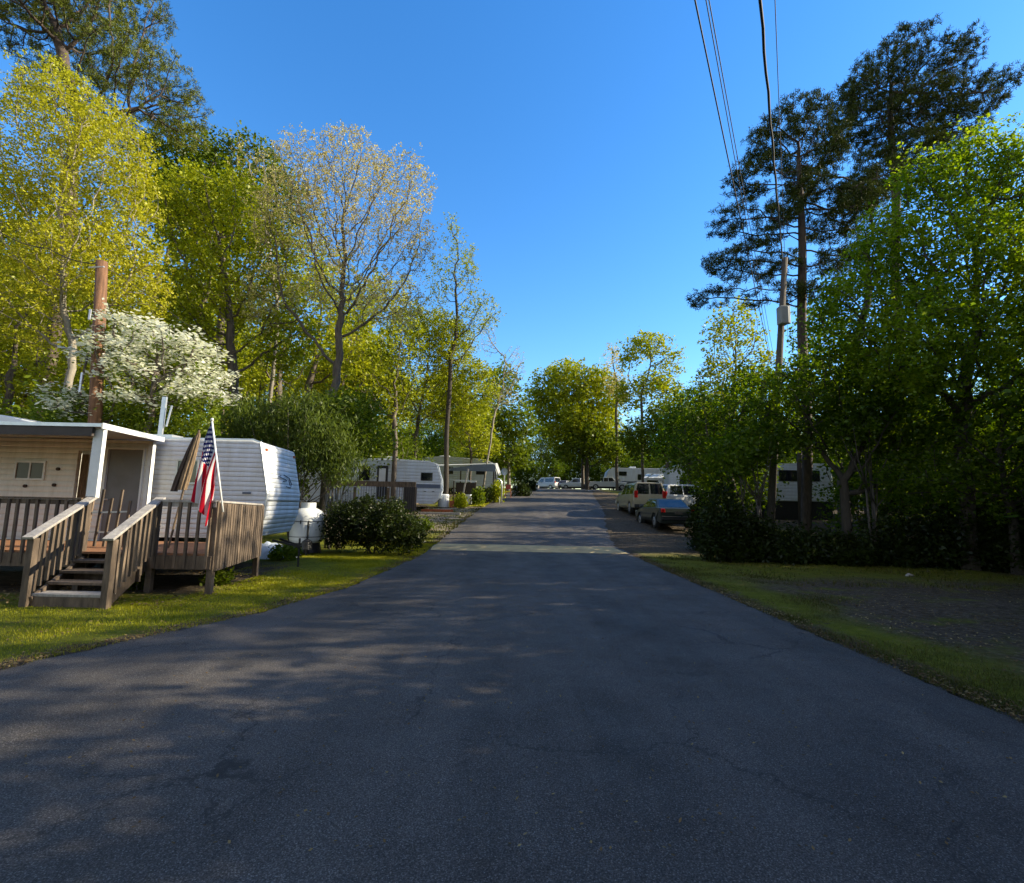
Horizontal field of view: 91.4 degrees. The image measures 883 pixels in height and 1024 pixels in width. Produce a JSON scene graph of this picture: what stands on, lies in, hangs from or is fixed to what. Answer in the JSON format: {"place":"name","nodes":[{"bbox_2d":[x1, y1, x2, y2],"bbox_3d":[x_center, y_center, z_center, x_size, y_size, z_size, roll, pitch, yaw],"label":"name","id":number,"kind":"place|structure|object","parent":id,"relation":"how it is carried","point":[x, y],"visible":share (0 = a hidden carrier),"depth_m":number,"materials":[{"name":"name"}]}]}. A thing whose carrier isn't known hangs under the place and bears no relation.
{"place":"outdoors","nodes":[
{"label":"outdoors","id":0,"kind":"place"},
{"bbox_2d":[0,541,437,668],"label":"grass","id":1,"kind":"structure","parent":0,"point":[276,585],"depth_m":8.01,"materials":[{"name":"plant"}]},
{"bbox_2d":[0,488,1023,882],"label":"road","id":2,"kind":"structure","parent":0,"point":[452,634],"depth_m":3.33,"materials":[{"name":"asphalt"}]},
{"bbox_2d":[15,552,1016,856],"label":"fallen leaves","id":3,"kind":"object","parent":2,"relation":"on","point":[537,766],"visible":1,"depth_m":2.95,"materials":[{"name":"brown plant"}]},
{"bbox_2d":[431,543,627,553],"bbox_3d":[0.567,3.790,17.816,6.814,0.125,1.700,1,-7,0],"label":"speed hump","id":4,"kind":"object","parent":2,"relation":"on","point":[524,548],"visible":1,"depth_m":17.42,"materials":[{"name":"asphalt"}]},
{"bbox_2d":[536,477,560,488],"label":"parked van","id":5,"kind":"object","parent":2,"relation":"on","point":[547,482],"visible":0.64,"depth_m":90.47,"materials":[{"name":"silver metal"}]},
{"bbox_2d":[561,478,591,488],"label":"parked pickup","id":6,"kind":"object","parent":2,"relation":"on","point":[574,483],"visible":0.54,"depth_m":83.31,"materials":[{"name":"white paint"}]},
{"bbox_2d":[589,477,625,489],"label":"parked pickup","id":7,"kind":"object","parent":2,"relation":"on","point":[607,483],"visible":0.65,"depth_m":72.96,"materials":[{"name":"white paint"}]},
{"bbox_2d":[0,487,1023,714],"bbox_3d":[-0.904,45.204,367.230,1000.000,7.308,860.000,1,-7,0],"label":"ground","id":8,"kind":"structure","parent":0,"point":[628,532],"depth_m":8.76,"materials":[{"name":"plant"}]},
{"bbox_2d":[0,47,178,399],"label":"maple tree","id":9,"kind":"object","parent":8,"relation":"on","point":[42,239],"visible":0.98,"depth_m":17.13,"materials":[{"name":"yellow plant"}]},
{"bbox_2d":[78,260,107,422],"bbox_3d":[-11.170,-0.883,13.370,1.040,8.304,0.370,1,-7,0],"label":"utility pole","id":10,"kind":"object","parent":8,"relation":"on","point":[100,290],"visible":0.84,"depth_m":13.53,"materials":[{"name":"brown wood"}]},
{"bbox_2d":[0,0,214,417],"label":"pine tree","id":11,"kind":"object","parent":8,"relation":"on","point":[50,25],"visible":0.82,"depth_m":25.20,"materials":[{"name":"green plant"}]},
{"bbox_2d":[0,496,264,608],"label":"deck","id":12,"kind":"structure","parent":8,"relation":"on","point":[234,533],"depth_m":8.37,"materials":[{"name":"brown wood"}]},
{"bbox_2d":[0,415,164,540],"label":"porch room","id":13,"kind":"object","parent":12,"relation":"on","point":[33,463],"visible":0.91,"depth_m":10.65,"materials":[{"name":"beige"}]},
{"bbox_2d":[12,460,46,479],"bbox_3d":[-10.285,0.617,10.665,0.653,0.412,0.028,1,-7,0],"label":"window","id":14,"kind":"structure","parent":13,"relation":"in","point":[23,470],"depth_m":10.67,"materials":[{"name":"glass"}]},
{"bbox_2d":[77,454,89,497],"bbox_3d":[-9.150,1.148,10.713,0.290,1.900,0.130,1,-7,0],"label":"doorway","id":15,"kind":"structure","parent":13,"relation":"in","point":[81,490],"depth_m":10.73,"materials":[{"name":"wood"}]},
{"bbox_2d":[97,447,145,540],"bbox_3d":[-8.299,1.124,10.630,0.830,2.000,0.125,1,-7,0],"label":"door","id":16,"kind":"structure","parent":13,"relation":"in","point":[124,466],"depth_m":10.68,"materials":[{"name":"white paint"}]},
{"bbox_2d":[88,489,131,546],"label":"picket gate","id":17,"kind":"structure","parent":12,"relation":"on","point":[109,512],"depth_m":9.28,"materials":[{"name":"wood"}]},
{"bbox_2d":[167,430,200,547],"bbox_3d":[-6.142,0.870,9.346,0.434,2.213,0.136,1,-7,0],"label":"closed umbrella","id":18,"kind":"object","parent":12,"relation":"on","point":[182,478],"visible":1,"depth_m":9.35,"materials":[{"name":"fabric"}]},
{"bbox_2d":[191,418,223,525],"bbox_3d":[-5.156,0.515,8.558,0.538,1.862,0.166,1,-7,0],"label":"flag","id":19,"kind":"object","parent":12,"relation":"attached to","point":[203,488],"visible":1,"depth_m":8.54,"materials":[{"name":"multicoloured fabric"}]},
{"bbox_2d":[21,298,248,435],"bbox_3d":[-10.991,-0.258,13.697,7.046,7.031,3.522,1,-7,0],"label":"dogwood tree","id":20,"kind":"object","parent":8,"relation":"on","point":[127,355],"visible":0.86,"depth_m":13.58,"materials":[{"name":"white blossom"},{"name":"green leaf"},{"name":"bark"}]},
{"bbox_2d":[127,573,144,590],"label":"leafy plant","id":21,"kind":"object","parent":8,"relation":"on","point":[137,586],"visible":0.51,"depth_m":8.59,"materials":[{"name":"green plant"}]},
{"bbox_2d":[0,567,299,605],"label":"fallen leaves","id":22,"kind":"object","parent":8,"relation":"on","point":[142,591],"visible":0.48,"depth_m":8.34,"materials":[{"name":"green plant"}]},
{"bbox_2d":[42,437,301,568],"bbox_3d":[-7.667,1.468,11.972,5.220,3.000,2.282,2,-7,-5],"label":"travel trailer","id":23,"kind":"object","parent":8,"relation":"on","point":[256,471],"visible":0.3,"depth_m":11.10,"materials":[{"name":"metal"}]},
{"bbox_2d":[152,397,182,437],"bbox_3d":[-8.169,-0.505,11.837,0.600,1.074,0.400,1,-7,0],"label":"roof mast","id":24,"kind":"object","parent":23,"relation":"on","point":[162,416],"visible":0.64,"depth_m":11.72,"materials":[{"name":"metal"}]},
{"bbox_2d":[2,568,344,651],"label":"fallen leaves","id":25,"kind":"object","parent":8,"relation":"on","point":[136,605],"visible":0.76,"depth_m":7.06,"materials":[{"name":"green plant"}]},
{"bbox_2d":[0,150,422,507],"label":"woodland","id":26,"kind":"object","parent":8,"relation":"on","point":[263,375],"visible":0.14,"depth_m":31.34,"materials":[{"name":"green plant"}]},
{"bbox_2d":[104,114,319,419],"bbox_3d":[-18.506,-7.987,29.998,12.997,24.214,8.450,1,-7,0],"label":"oak tree","id":27,"kind":"object","parent":8,"relation":"on","point":[213,157],"visible":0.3,"depth_m":30.08,"materials":[{"name":"green plant"}]},
{"bbox_2d":[0,547,429,668],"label":"fallen leaves","id":28,"kind":"object","parent":8,"relation":"on","point":[27,660],"visible":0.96,"depth_m":5.90,"materials":[{"name":"plant"}]},
{"bbox_2d":[196,566,236,585],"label":"leafy plant","id":29,"kind":"object","parent":8,"relation":"on","point":[222,576],"visible":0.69,"depth_m":9.25,"materials":[{"name":"green plant"}]},
{"bbox_2d":[0,226,434,506],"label":"woodland","id":30,"kind":"object","parent":8,"relation":"on","point":[8,376],"visible":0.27,"depth_m":25.76,"materials":[{"name":"green plant"}]},
{"bbox_2d":[136,151,331,424],"bbox_3d":[-12.097,-4.447,21.619,8.679,16.786,5.070,1,-7,0],"label":"maple tree","id":31,"kind":"object","parent":8,"relation":"on","point":[194,209],"visible":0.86,"depth_m":21.50,"materials":[{"name":"green plant"}]},
{"bbox_2d":[0,375,506,541],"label":"undergrowth","id":32,"kind":"object","parent":8,"relation":"on","point":[406,449],"visible":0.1,"depth_m":31.34,"materials":[{"name":"green plant"}]},
{"bbox_2d":[227,132,291,427],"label":"birch tree","id":33,"kind":"object","parent":8,"relation":"on","point":[271,378],"visible":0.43,"depth_m":25.47,"materials":[{"name":"green plant"}]},
{"bbox_2d":[260,541,300,558],"bbox_3d":[-6.837,3.065,14.210,1.648,0.430,1.358,1,-7,0],"label":"tarp cover","id":34,"kind":"object","parent":8,"relation":"on","point":[265,549],"visible":0.25,"depth_m":13.80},
{"bbox_2d":[266,543,302,561],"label":"leafy plant","id":35,"kind":"object","parent":8,"relation":"on","point":[287,552],"visible":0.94,"depth_m":13.12,"materials":[{"name":"green plant"}]},
{"bbox_2d":[211,383,380,540],"bbox_3d":[-7.048,0.844,16.291,5.553,5.482,3.456,1,-7,0],"label":"willow bush","id":36,"kind":"object","parent":8,"relation":"on","point":[295,437],"visible":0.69,"depth_m":15.95,"materials":[{"name":"green plant"}]},
{"bbox_2d":[289,502,323,553],"bbox_3d":[-6.302,2.687,15.361,0.996,1.610,1.010,1,-7,0],"label":"gas tank","id":37,"kind":"object","parent":8,"relation":"on","point":[309,512],"visible":0.77,"depth_m":15.01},
{"bbox_2d":[301,522,312,554],"bbox_3d":[-6.026,2.893,14.718,0.329,1.030,0.339,1,-7,0],"label":"marker post","id":38,"kind":"object","parent":8,"relation":"on","point":[306,544],"visible":0.85,"depth_m":14.64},
{"bbox_2d":[235,119,443,535],"bbox_3d":[-7.280,-4.858,20.740,8.531,17.756,4.511,1,-7,0],"label":"budding tree","id":39,"kind":"object","parent":8,"relation":"on","point":[339,336],"visible":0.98,"depth_m":20.91,"materials":[{"name":"beige plant"}]},
{"bbox_2d":[282,373,404,548],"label":"tree","id":40,"kind":"object","parent":8,"relation":"on","point":[357,410],"visible":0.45,"depth_m":17.31,"materials":[{"name":"green plant"}]},
{"bbox_2d":[290,272,416,433],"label":"birch tree","id":41,"kind":"object","parent":8,"relation":"on","point":[382,301],"visible":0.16,"depth_m":41.23,"materials":[{"name":"green plant"}]},
{"bbox_2d":[296,456,442,508],"bbox_3d":[-9.337,2.637,31.685,9.828,3.450,2.560,2,-7,-5],"label":"travel trailer","id":42,"kind":"object","parent":8,"relation":"on","point":[426,476],"visible":0.34,"depth_m":30.73,"materials":[{"name":"metal"}]},
{"bbox_2d":[316,492,430,554],"bbox_3d":[-4.324,2.579,15.684,3.692,1.994,2.174,1,-7,0],"label":"hedge bush","id":43,"kind":"object","parent":8,"relation":"on","point":[349,525],"visible":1,"depth_m":15.25,"materials":[{"name":"green plant"}]},
{"bbox_2d":[329,480,418,514],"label":"deck","id":44,"kind":"structure","parent":8,"relation":"on","point":[409,491],"depth_m":28.06,"materials":[{"name":"brown wood"}]},
{"bbox_2d":[344,506,481,543],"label":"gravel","id":45,"kind":"structure","parent":8,"relation":"on","point":[438,527],"depth_m":24.75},
{"bbox_2d":[336,298,506,457],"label":"hornbeam tree","id":46,"kind":"object","parent":8,"relation":"on","point":[456,395],"visible":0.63,"depth_m":36.11,"materials":[{"name":"green plant"}]},
{"bbox_2d":[438,494,448,506],"bbox_3d":[-4.517,3.903,32.960,0.739,0.850,0.739,1,-7,0],"label":"drum","id":47,"kind":"object","parent":8,"relation":"on","point":[443,500],"visible":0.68,"depth_m":32.64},
{"bbox_2d":[420,456,497,493],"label":"travel trailer","id":48,"kind":"object","parent":8,"relation":"on","point":[478,476],"visible":0.36,"depth_m":46.90,"materials":[{"name":"metal"}]},
{"bbox_2d":[451,492,469,507],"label":"leafy plant","id":49,"kind":"object","parent":8,"relation":"on","point":[460,500],"visible":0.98,"depth_m":32.60,"materials":[{"name":"green plant"}]},
{"bbox_2d":[420,372,506,482],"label":"maple tree","id":50,"kind":"object","parent":8,"relation":"on","point":[467,430],"visible":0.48,"depth_m":46.03,"materials":[{"name":"green plant"}]},
{"bbox_2d":[453,479,476,500],"bbox_3d":[-3.446,3.655,36.303,1.704,1.760,0.115,1,-7,0],"label":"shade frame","id":51,"kind":"object","parent":8,"relation":"on","point":[469,487],"visible":0.62,"depth_m":36.35,"materials":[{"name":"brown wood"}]},
{"bbox_2d":[424,212,506,493],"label":"slim tree","id":52,"kind":"object","parent":8,"relation":"on","point":[454,325],"visible":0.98,"depth_m":35.11,"materials":[{"name":"green plant"}]},
{"bbox_2d":[438,463,500,485],"bbox_3d":[-3.908,3.207,41.577,6.110,3.300,4.682,1,-7,0],"label":"carport","id":53,"kind":"object","parent":8,"relation":"on","point":[493,467],"visible":0.51,"depth_m":39.39,"materials":[{"name":"white paint"}]},
{"bbox_2d":[470,486,488,504],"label":"leafy plant","id":54,"kind":"object","parent":8,"relation":"on","point":[478,495],"visible":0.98,"depth_m":34.58,"materials":[{"name":"green plant"}]},
{"bbox_2d":[480,486,494,502],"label":"leafy plant","id":55,"kind":"object","parent":8,"relation":"on","point":[489,497],"visible":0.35,"depth_m":36.64,"materials":[{"name":"green plant"}]},
{"bbox_2d":[490,479,505,501],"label":"leafy plant","id":56,"kind":"object","parent":8,"relation":"on","point":[496,489],"visible":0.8,"depth_m":37.59,"materials":[{"name":"green plant"}]},
{"bbox_2d":[478,324,526,488],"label":"bare sapling","id":57,"kind":"object","parent":8,"relation":"on","point":[499,398],"visible":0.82,"depth_m":40.81,"materials":[{"name":"green plant"}]},
{"bbox_2d":[463,354,547,490],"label":"round tree","id":58,"kind":"object","parent":8,"relation":"on","point":[506,423],"visible":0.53,"depth_m":54.77,"materials":[{"name":"green plant"}]},
{"bbox_2d":[376,360,646,489],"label":"woodland","id":59,"kind":"object","parent":8,"relation":"on","point":[541,444],"visible":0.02,"depth_m":98.16,"materials":[{"name":"green plant"}]},
{"bbox_2d":[511,481,532,495],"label":"leafy plant","id":60,"kind":"object","parent":8,"relation":"on","point":[521,490],"visible":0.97,"depth_m":45.41,"materials":[{"name":"green plant"}]},
{"bbox_2d":[288,423,833,489],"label":"undergrowth","id":61,"kind":"object","parent":8,"relation":"on","point":[562,472],"visible":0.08,"depth_m":95.42,"materials":[{"name":"green plant"}]},
{"bbox_2d":[515,354,634,488],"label":"round tree","id":62,"kind":"object","parent":8,"relation":"on","point":[556,395],"visible":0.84,"depth_m":72.91,"materials":[{"name":"green plant"}]},
{"bbox_2d":[551,414,632,489],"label":"round tree","id":63,"kind":"object","parent":8,"relation":"on","point":[609,444],"visible":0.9,"depth_m":70.39,"materials":[{"name":"green plant"}]},
{"bbox_2d":[599,343,633,489],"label":"tall tree","id":64,"kind":"object","parent":8,"relation":"on","point":[615,377],"visible":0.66,"depth_m":71.11,"materials":[{"name":"green plant"}]},
{"bbox_2d":[604,467,663,483],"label":"fifth wheel trailer","id":65,"kind":"object","parent":8,"relation":"on","point":[629,474],"visible":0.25,"depth_m":80.04,"materials":[{"name":"metal"}]},
{"bbox_2d":[615,481,666,513],"bbox_3d":[7.980,3.561,31.402,2.320,1.918,5.200,1,-7,0],"label":"parked suv","id":66,"kind":"object","parent":8,"relation":"on","point":[632,497],"visible":0.69,"depth_m":29.14,"materials":[{"name":"beige paint"}]},
{"bbox_2d":[609,329,687,481],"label":"tall tree","id":67,"kind":"object","parent":8,"relation":"on","point":[641,391],"visible":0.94,"depth_m":67.18,"materials":[{"name":"green plant"}]},
{"bbox_2d":[614,398,698,468],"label":"round tree","id":68,"kind":"object","parent":8,"relation":"on","point":[629,437],"visible":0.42,"depth_m":60.13,"materials":[{"name":"green plant"}]},
{"bbox_2d":[644,461,670,483],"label":"canopy tent","id":69,"kind":"object","parent":8,"relation":"on","point":[652,476],"visible":0.42,"depth_m":61.96,"materials":[{"name":"fabric"}]},
{"bbox_2d":[635,499,693,527],"bbox_3d":[7.679,3.609,25.347,2.100,1.408,4.700,1,-7,0],"label":"parked sedan","id":70,"kind":"object","parent":8,"relation":"on","point":[656,512],"visible":0.79,"depth_m":23.83,"materials":[{"name":"green paint"}]},
{"bbox_2d":[663,464,686,484],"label":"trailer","id":71,"kind":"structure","parent":8,"relation":"on","point":[670,478],"depth_m":58.03,"materials":[{"name":"metal"}]},
{"bbox_2d":[646,376,726,484],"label":"round tree","id":72,"kind":"object","parent":8,"relation":"on","point":[661,433],"visible":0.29,"depth_m":42.30,"materials":[{"name":"green plant"}]},
{"bbox_2d":[662,484,716,507],"bbox_3d":[11.509,3.782,33.310,4.900,1.758,2.240,5,-8,-25],"label":"parked minivan","id":73,"kind":"object","parent":8,"relation":"on","point":[673,491],"visible":0.12,"depth_m":32.10,"materials":[{"name":"white paint"}]},
{"bbox_2d":[680,487,720,550],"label":"shrub","id":74,"kind":"object","parent":8,"relation":"on","point":[693,515],"visible":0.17,"depth_m":18.23,"materials":[{"name":"green plant"}]},
{"bbox_2d":[692,476,755,562],"bbox_3d":[6.667,2.451,15.796,2.102,2.710,2.018,1,-7,0],"label":"shrub","id":75,"kind":"object","parent":8,"relation":"on","point":[716,546],"visible":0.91,"depth_m":15.42,"materials":[{"name":"green plant"}]},
{"bbox_2d":[656,355,807,520],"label":"oak tree","id":76,"kind":"object","parent":8,"relation":"on","point":[737,398],"visible":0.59,"depth_m":18.70,"materials":[{"name":"green plant"}]},
{"bbox_2d":[689,296,793,418],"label":"young tree","id":77,"kind":"object","parent":8,"relation":"on","point":[712,365],"visible":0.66,"depth_m":33.79,"materials":[{"name":"green plant"}]},
{"bbox_2d":[707,502,781,562],"bbox_3d":[7.445,2.908,16.120,2.391,1.924,2.591,-5,-9,40],"label":"shrub","id":78,"kind":"object","parent":8,"relation":"on","point":[753,534],"visible":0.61,"depth_m":15.36,"materials":[{"name":"green plant"}]},
{"bbox_2d":[696,405,802,539],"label":"tree","id":79,"kind":"object","parent":8,"relation":"on","point":[753,453],"visible":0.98,"depth_m":16.12,"materials":[{"name":"green plant"}]},
{"bbox_2d":[767,257,790,528],"bbox_3d":[9.819,-1.456,18.388,1.376,11.411,0.607,1,-7,0],"label":"utility pole","id":80,"kind":"object","parent":8,"relation":"on","point":[783,314],"visible":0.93,"depth_m":18.58,"materials":[{"name":"brown wood"}]},
{"bbox_2d":[694,0,770,361],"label":"wire","id":81,"kind":"object","parent":80,"relation":"attached to","point":[725,148],"visible":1,"depth_m":10.75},
{"bbox_2d":[705,0,771,361],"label":"wire","id":82,"kind":"object","parent":80,"relation":"attached to","point":[732,148],"visible":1,"depth_m":10.82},
{"bbox_2d":[708,0,774,361],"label":"wire","id":83,"kind":"object","parent":80,"relation":"attached to","point":[735,148],"visible":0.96,"depth_m":10.79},
{"bbox_2d":[758,0,782,260],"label":"wire","id":84,"kind":"object","parent":80,"relation":"attached to","point":[765,66],"visible":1,"depth_m":9.54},
{"bbox_2d":[775,0,787,332],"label":"wire","id":85,"kind":"object","parent":80,"relation":"attached to","point":[779,127],"visible":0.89,"depth_m":11.55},
{"bbox_2d":[747,463,834,519],"bbox_3d":[17.098,3.151,30.912,4.174,3.468,2.330,1,-7,4],"label":"camper trailer","id":86,"kind":"object","parent":8,"relation":"on","point":[787,508],"visible":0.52,"depth_m":29.79,"materials":[{"name":"metal"}]},
{"bbox_2d":[750,516,842,565],"bbox_3d":[8.890,3.128,15.835,3.158,1.515,2.710,1,-7,0],"label":"shrub","id":87,"kind":"object","parent":8,"relation":"on","point":[791,547],"visible":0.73,"depth_m":15.14,"materials":[{"name":"green plant"}]},
{"bbox_2d":[796,370,801,525],"bbox_3d":[15.607,0.341,27.213,0.449,8.806,0.300,1,-7,0],"label":"utility pole","id":88,"kind":"object","parent":8,"relation":"on","point":[799,471],"visible":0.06,"depth_m":26.91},
{"bbox_2d":[685,86,914,538],"bbox_3d":[11.742,-4.918,20.512,9.637,18.630,4.923,1,-7,0],"label":"pine tree","id":89,"kind":"object","parent":8,"relation":"on","point":[802,174],"visible":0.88,"depth_m":20.39,"materials":[{"name":"green plant"}]},
{"bbox_2d":[633,555,1023,721],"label":"fallen leaves","id":90,"kind":"object","parent":8,"relation":"on","point":[966,691],"visible":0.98,"depth_m":5.38,"materials":[{"name":"brown plant"}]},
{"bbox_2d":[657,554,1023,589],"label":"grass","id":91,"kind":"structure","parent":8,"relation":"on","point":[929,577],"depth_m":12.36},
{"bbox_2d":[801,522,885,566],"bbox_3d":[10.060,3.158,15.336,2.821,1.335,2.336,1,-7,0],"label":"shrub","id":92,"kind":"object","parent":8,"relation":"on","point":[858,552],"visible":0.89,"depth_m":14.85,"materials":[{"name":"green plant"}]},
{"bbox_2d":[678,402,1023,543],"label":"undergrowth","id":93,"kind":"object","parent":8,"relation":"on","point":[853,498],"visible":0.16,"depth_m":19.58,"materials":[{"name":"green plant"}]},
{"bbox_2d":[688,563,1023,674],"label":"fallen leaves","id":94,"kind":"object","parent":8,"relation":"on","point":[1021,670],"visible":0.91,"depth_m":8.96,"materials":[{"name":"brown plant"}]},
{"bbox_2d":[697,295,1023,523],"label":"woodland","id":95,"kind":"object","parent":8,"relation":"on","point":[977,384],"visible":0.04,"depth_m":29.62,"materials":[{"name":"green plant"}]},
{"bbox_2d":[817,167,910,529],"bbox_3d":[16.418,-4.189,22.858,3.995,17.518,2.578,1,-7,0],"label":"thin pine tree","id":96,"kind":"object","parent":8,"relation":"on","point":[867,306],"visible":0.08,"depth_m":23.14,"materials":[{"name":"green plant"}]},
{"bbox_2d":[741,329,1008,539],"bbox_3d":[11.617,0.279,16.032,8.282,7.457,4.522,1,-7,0],"label":"oak tree","id":97,"kind":"object","parent":8,"relation":"on","point":[801,394],"visible":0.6,"depth_m":15.69,"materials":[{"name":"green plant"}]},
{"bbox_2d":[798,376,961,565],"bbox_3d":[11.235,0.689,15.461,4.383,6.296,3.107,3,-7,-11],"label":"tree","id":98,"kind":"object","parent":8,"relation":"on","point":[869,412],"visible":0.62,"depth_m":15.25,"materials":[{"name":"green plant"}]},
{"bbox_2d":[853,495,958,568],"bbox_3d":[11.960,2.745,15.229,2.788,2.202,2.546,1,-7,0],"label":"shrub","id":99,"kind":"object","parent":8,"relation":"on","point":[896,550],"visible":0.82,"depth_m":14.80,"materials":[{"name":"green plant"}]},
{"bbox_2d":[795,111,1023,570],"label":"sweetgum tree","id":100,"kind":"object","parent":8,"relation":"on","point":[946,306],"visible":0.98,"depth_m":14.43,"materials":[{"name":"green plant"}]},
{"bbox_2d":[816,12,1023,517],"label":"pine tree","id":101,"kind":"object","parent":8,"relation":"on","point":[889,103],"visible":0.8,"depth_m":25.22,"materials":[{"name":"green plant"}]},
{"bbox_2d":[868,371,1023,574],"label":"holly tree","id":102,"kind":"object","parent":8,"relation":"on","point":[999,452],"visible":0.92,"depth_m":13.66,"materials":[{"name":"green plant"}]},
{"bbox_2d":[905,484,1009,571],"bbox_3d":[13.061,2.519,14.619,3.028,2.535,2.601,1,-7,0],"label":"shrub","id":103,"kind":"object","parent":8,"relation":"on","point":[952,551],"visible":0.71,"depth_m":14.21,"materials":[{"name":"green plant"}]},
{"bbox_2d":[984,353,1023,517],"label":"thicket","id":104,"kind":"object","parent":8,"relation":"on","point":[1007,392],"visible":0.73,"depth_m":12.54,"materials":[{"name":"green plant"}]},
{"bbox_2d":[0,0,1023,489],"label":"sky","id":105,"kind":"structure","parent":0,"point":[578,146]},
{"bbox_2d":[637,556,1023,722],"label":"grass","id":106,"kind":"structure","parent":0,"point":[952,681],"depth_m":5.75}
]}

